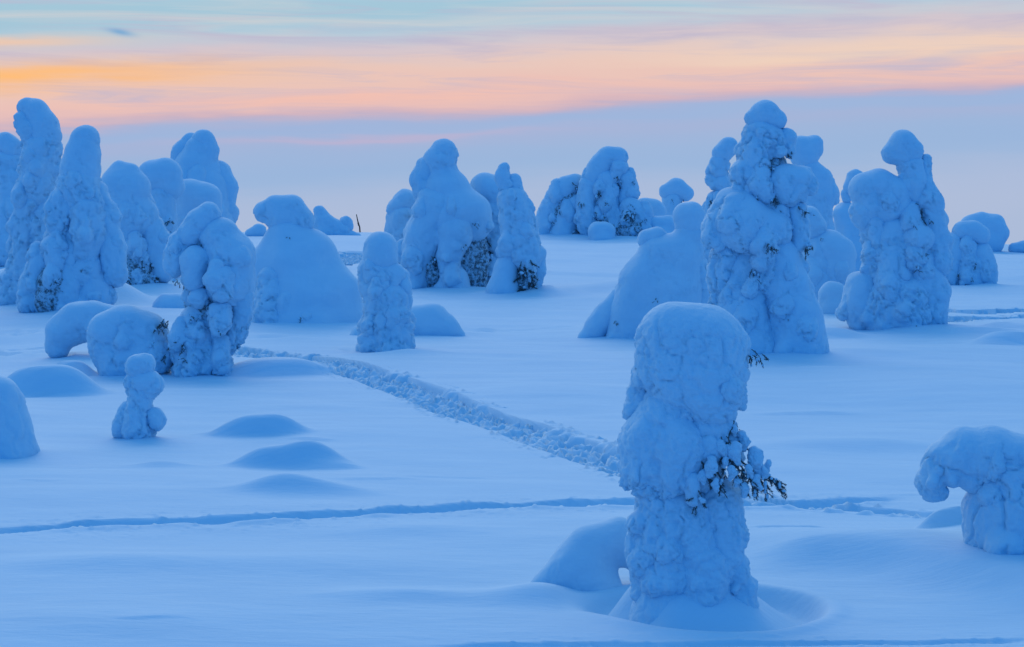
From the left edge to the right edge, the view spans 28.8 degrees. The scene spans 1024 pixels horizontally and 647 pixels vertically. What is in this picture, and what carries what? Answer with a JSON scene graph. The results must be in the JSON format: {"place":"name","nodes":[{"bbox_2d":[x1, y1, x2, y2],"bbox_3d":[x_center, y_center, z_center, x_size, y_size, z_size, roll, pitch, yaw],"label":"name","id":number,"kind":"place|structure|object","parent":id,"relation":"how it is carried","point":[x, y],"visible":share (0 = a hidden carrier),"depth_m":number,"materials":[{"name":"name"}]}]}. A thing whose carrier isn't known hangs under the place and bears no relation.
{"place":"outdoors","nodes":[
{"label":"outdoors","id":0,"kind":"place"},
{"bbox_2d":[338,251,362,265],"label":"footpath","id":1,"kind":"structure","parent":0,"point":[350,259],"depth_m":91.83,"materials":[{"name":"white snow"}]},
{"bbox_2d":[0,232,1023,646],"bbox_3d":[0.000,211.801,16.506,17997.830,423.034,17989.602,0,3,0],"label":"snow ground","id":2,"kind":"structure","parent":0,"point":[286,500],"depth_m":22.28,"materials":[{"name":"white snow"}]},
{"bbox_2d":[0,132,21,266],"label":"snow laden tree","id":3,"kind":"object","parent":2,"relation":"on","point":[10,151],"visible":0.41,"depth_m":85.02,"materials":[{"name":"white snow"}]},
{"bbox_2d":[0,375,39,458],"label":"snow mound","id":4,"kind":"object","parent":2,"relation":"on","point":[17,438],"visible":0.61,"depth_m":25.88,"materials":[{"name":"white snow"}]},
{"bbox_2d":[0,97,63,304],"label":"snow laden tree","id":5,"kind":"object","parent":2,"relation":"on","point":[36,123],"visible":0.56,"depth_m":61.80,"materials":[{"name":"white snow"}]},
{"bbox_2d":[16,125,128,312],"bbox_3d":[-13.115,-2.845,59.153,2.935,6.098,2.387,2,4,36],"label":"snow laden tree","id":6,"kind":"object","parent":2,"relation":"on","point":[78,252],"visible":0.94,"depth_m":58.63,"materials":[{"name":"white snow"}]},
{"bbox_2d":[44,300,115,357],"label":"snow laden tree","id":7,"kind":"object","parent":2,"relation":"on","point":[67,325],"visible":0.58,"depth_m":43.75,"materials":[{"name":"white snow"}]},
{"bbox_2d":[86,305,173,375],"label":"snow laden tree","id":8,"kind":"object","parent":2,"relation":"on","point":[117,336],"visible":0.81,"depth_m":39.45,"materials":[{"name":"white snow"}]},
{"bbox_2d":[101,160,171,284],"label":"snow laden tree","id":9,"kind":"object","parent":2,"relation":"on","point":[146,234],"visible":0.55,"depth_m":70.76,"materials":[{"name":"white snow"}]},
{"bbox_2d":[111,353,166,438],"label":"snow laden tree","id":10,"kind":"object","parent":2,"relation":"on","point":[138,415],"visible":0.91,"depth_m":28.21,"materials":[{"name":"white snow"}]},
{"bbox_2d":[139,157,184,233],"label":"snow laden tree","id":11,"kind":"object","parent":2,"relation":"on","point":[164,176],"visible":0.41,"depth_m":77.34,"materials":[{"name":"white snow"}]},
{"bbox_2d":[152,293,183,307],"bbox_3d":[-10.086,-0.413,58.925,1.189,0.975,0.993,0,3,0],"label":"snow mound","id":12,"kind":"object","parent":2,"relation":"on","point":[168,300],"visible":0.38,"depth_m":58.57,"materials":[{"name":"white snow"}]},
{"bbox_2d":[176,179,222,227],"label":"snow laden tree","id":13,"kind":"object","parent":2,"relation":"on","point":[196,194],"visible":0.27,"depth_m":80.35,"materials":[{"name":"white snow"}]},
{"bbox_2d":[170,129,238,223],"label":"snow laden tree","id":14,"kind":"object","parent":2,"relation":"on","point":[195,155],"visible":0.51,"depth_m":91.98,"materials":[{"name":"white snow"}]},
{"bbox_2d":[157,202,255,376],"bbox_3d":[-6.085,-0.491,39.474,2.033,3.846,1.519,0,3,0],"label":"snow laden tree","id":15,"kind":"object","parent":2,"relation":"on","point":[209,255],"visible":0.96,"depth_m":39.17,"materials":[{"name":"white snow"}]},
{"bbox_2d":[245,223,266,235],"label":"snow mound","id":16,"kind":"object","parent":2,"relation":"on","point":[257,229],"visible":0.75,"depth_m":113.55,"materials":[{"name":"white snow"}]},
{"bbox_2d":[252,194,362,322],"bbox_3d":[-5.664,-0.857,54.094,3.408,5.290,3.243,0,3,0],"label":"snow laden tree","id":17,"kind":"object","parent":2,"relation":"on","point":[304,274],"visible":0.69,"depth_m":53.18,"materials":[{"name":"white snow"}]},
{"bbox_2d":[313,205,360,235],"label":"snow mound","id":18,"kind":"object","parent":2,"relation":"on","point":[326,223],"visible":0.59,"depth_m":120.21,"materials":[{"name":"white snow"}]},
{"bbox_2d":[355,231,415,352],"bbox_3d":[-2.911,-0.397,45.822,1.430,3.445,1.444,0,3,0],"label":"snow laden tree","id":19,"kind":"object","parent":2,"relation":"on","point":[387,321],"visible":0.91,"depth_m":45.39,"materials":[{"name":"white snow"}]},
{"bbox_2d":[384,189,415,240],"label":"snow laden tree","id":20,"kind":"object","parent":2,"relation":"on","point":[398,208],"visible":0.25,"depth_m":74.22,"materials":[{"name":"white snow"}]},
{"bbox_2d":[349,302,464,335],"bbox_3d":[-2.680,0.070,50.178,3.019,1.197,1.174,0,3,0],"label":"snow mound","id":21,"kind":"object","parent":2,"relation":"on","point":[435,319],"visible":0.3,"depth_m":49.78,"materials":[{"name":"white snow"}]},
{"bbox_2d":[397,138,493,288],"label":"snow laden tree","id":22,"kind":"object","parent":2,"relation":"on","point":[447,229],"visible":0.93,"depth_m":69.89,"materials":[{"name":"white snow"}]},
{"bbox_2d":[232,346,733,483],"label":"footpath","id":23,"kind":"structure","parent":2,"relation":"on","point":[562,442],"depth_m":32.17,"materials":[{"name":"white snow"}]},
{"bbox_2d":[470,172,500,283],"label":"snow laden tree","id":24,"kind":"object","parent":2,"relation":"on","point":[484,184],"visible":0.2,"depth_m":71.29,"materials":[{"name":"white snow"}]},
{"bbox_2d":[486,257,518,293],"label":"snow-covered tree","id":25,"kind":"object","parent":2,"relation":"on","point":[504,275],"visible":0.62,"depth_m":67.00,"materials":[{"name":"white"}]},
{"bbox_2d":[494,162,546,291],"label":"snow laden tree","id":26,"kind":"object","parent":2,"relation":"on","point":[519,241],"visible":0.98,"depth_m":66.95,"materials":[{"name":"white snow"}]},
{"bbox_2d":[536,173,580,234],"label":"snow laden tree","id":27,"kind":"object","parent":2,"relation":"on","point":[556,211],"visible":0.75,"depth_m":114.65,"materials":[{"name":"white snow"}]},
{"bbox_2d":[530,516,628,590],"bbox_3d":[0.590,2.153,16.946,1.347,1.004,0.569,0,3,0],"label":"snow drift","id":28,"kind":"object","parent":2,"relation":"on","point":[589,557],"visible":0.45,"depth_m":16.79,"materials":[{"name":"white snow"}]},
{"bbox_2d":[588,221,615,239],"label":"snow mound","id":29,"kind":"object","parent":2,"relation":"on","point":[599,230],"visible":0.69,"depth_m":111.67,"materials":[{"name":"white snow"}]},
{"bbox_2d":[573,146,640,235],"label":"snow laden tree","id":30,"kind":"object","parent":2,"relation":"on","point":[608,183],"visible":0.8,"depth_m":113.82,"materials":[{"name":"white snow"}]},
{"bbox_2d":[614,197,653,235],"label":"snow laden tree","id":31,"kind":"object","parent":2,"relation":"on","point":[636,215],"visible":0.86,"depth_m":113.45,"materials":[{"name":"white snow"}]},
{"bbox_2d":[577,201,709,337],"bbox_3d":[3.331,-1.033,49.358,3.428,3.985,1.761,0,3,0],"label":"snow laden tree","id":32,"kind":"object","parent":2,"relation":"on","point":[662,265],"visible":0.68,"depth_m":48.87,"materials":[{"name":"white snow"}]},
{"bbox_2d":[638,198,666,215],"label":"snow mound","id":33,"kind":"object","parent":2,"relation":"on","point":[659,207],"visible":0.14,"depth_m":120.18,"materials":[{"name":"white snow"}]},
{"bbox_2d":[651,215,674,232],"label":"snow mound","id":34,"kind":"object","parent":2,"relation":"on","point":[665,223],"visible":0.31,"depth_m":113.53,"materials":[{"name":"white snow"}]},
{"bbox_2d":[659,178,693,215],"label":"snow laden tree","id":35,"kind":"object","parent":2,"relation":"on","point":[674,193],"visible":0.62,"depth_m":126.24,"materials":[{"name":"white snow"}]},
{"bbox_2d":[616,302,786,623],"bbox_3d":[1.500,1.317,15.855,1.345,2.988,0.778,0,3,0],"label":"snow laden tree","id":36,"kind":"object","parent":2,"relation":"on","point":[683,441],"visible":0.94,"depth_m":15.61,"materials":[{"name":"white snow"}]},
{"bbox_2d":[702,137,736,259],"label":"snow laden tree","id":37,"kind":"object","parent":2,"relation":"on","point":[716,178],"visible":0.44,"depth_m":86.58,"materials":[{"name":"white snow"}]},
{"bbox_2d":[700,100,829,354],"bbox_3d":[5.526,-1.768,43.383,2.867,6.201,1.872,0,3,0],"label":"snow laden tree","id":38,"kind":"object","parent":2,"relation":"on","point":[755,227],"visible":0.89,"depth_m":42.99,"materials":[{"name":"white snow"}]},
{"bbox_2d":[790,135,839,229],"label":"snow laden tree","id":39,"kind":"object","parent":2,"relation":"on","point":[824,200],"visible":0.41,"depth_m":80.34,"materials":[{"name":"white snow"}]},
{"bbox_2d":[802,206,856,299],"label":"snow laden tree","id":40,"kind":"object","parent":2,"relation":"on","point":[832,256],"visible":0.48,"depth_m":59.05,"materials":[{"name":"white snow"}]},
{"bbox_2d":[818,281,843,313],"bbox_3d":[9.224,-0.568,57.223,0.942,1.309,1.028,0,3,0],"label":"snow mound","id":41,"kind":"object","parent":2,"relation":"on","point":[829,296],"visible":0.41,"depth_m":56.85,"materials":[{"name":"white snow"}]},
{"bbox_2d":[743,490,934,517],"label":"footpath","id":42,"kind":"structure","parent":2,"relation":"on","point":[877,509],"depth_m":21.50,"materials":[{"name":"white snow"}]},
{"bbox_2d":[832,169,861,270],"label":"snow laden tree","id":43,"kind":"object","parent":2,"relation":"on","point":[845,226],"visible":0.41,"depth_m":74.33,"materials":[{"name":"white snow"}]},
{"bbox_2d":[835,129,953,329],"bbox_3d":[10.129,-2.253,52.444,2.733,5.704,2.179,-2,4,-36],"label":"snow laden tree","id":44,"kind":"object","parent":2,"relation":"on","point":[906,240],"visible":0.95,"depth_m":52.06,"materials":[{"name":"white snow"}]},
{"bbox_2d":[944,211,949,231],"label":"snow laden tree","id":45,"kind":"object","parent":2,"relation":"on","point":[947,217],"visible":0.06,"depth_m":73.72,"materials":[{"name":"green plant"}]},
{"bbox_2d":[914,425,1023,554],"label":"snow laden tree","id":46,"kind":"object","parent":2,"relation":"on","point":[982,466],"visible":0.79,"depth_m":17.61,"materials":[{"name":"white snow"}]},
{"bbox_2d":[945,220,997,284],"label":"snow laden tree","id":47,"kind":"object","parent":2,"relation":"on","point":[974,261],"visible":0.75,"depth_m":72.72,"materials":[{"name":"white snow"}]},
{"bbox_2d":[961,212,1009,250],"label":"snow mound","id":48,"kind":"object","parent":2,"relation":"on","point":[996,226],"visible":0.56,"depth_m":112.10,"materials":[{"name":"white snow"}]},
{"bbox_2d":[948,314,1023,321],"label":"footpath","id":49,"kind":"structure","parent":2,"relation":"on","point":[958,318],"depth_m":58.16,"materials":[{"name":"white snow"}]},
{"bbox_2d":[948,307,1023,314],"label":"footpath","id":50,"kind":"structure","parent":2,"relation":"on","point":[1000,310],"depth_m":60.65,"materials":[{"name":"white snow"}]},
{"bbox_2d":[1008,240,1023,252],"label":"snow mound","id":51,"kind":"object","parent":2,"relation":"on","point":[1016,246],"visible":0.96,"depth_m":112.52,"materials":[{"name":"white snow"}]},
{"bbox_2d":[0,0,1023,243],"label":"sky","id":52,"kind":"structure","parent":0,"point":[334,105],"materials":[{"name":"blue"}]}
]}

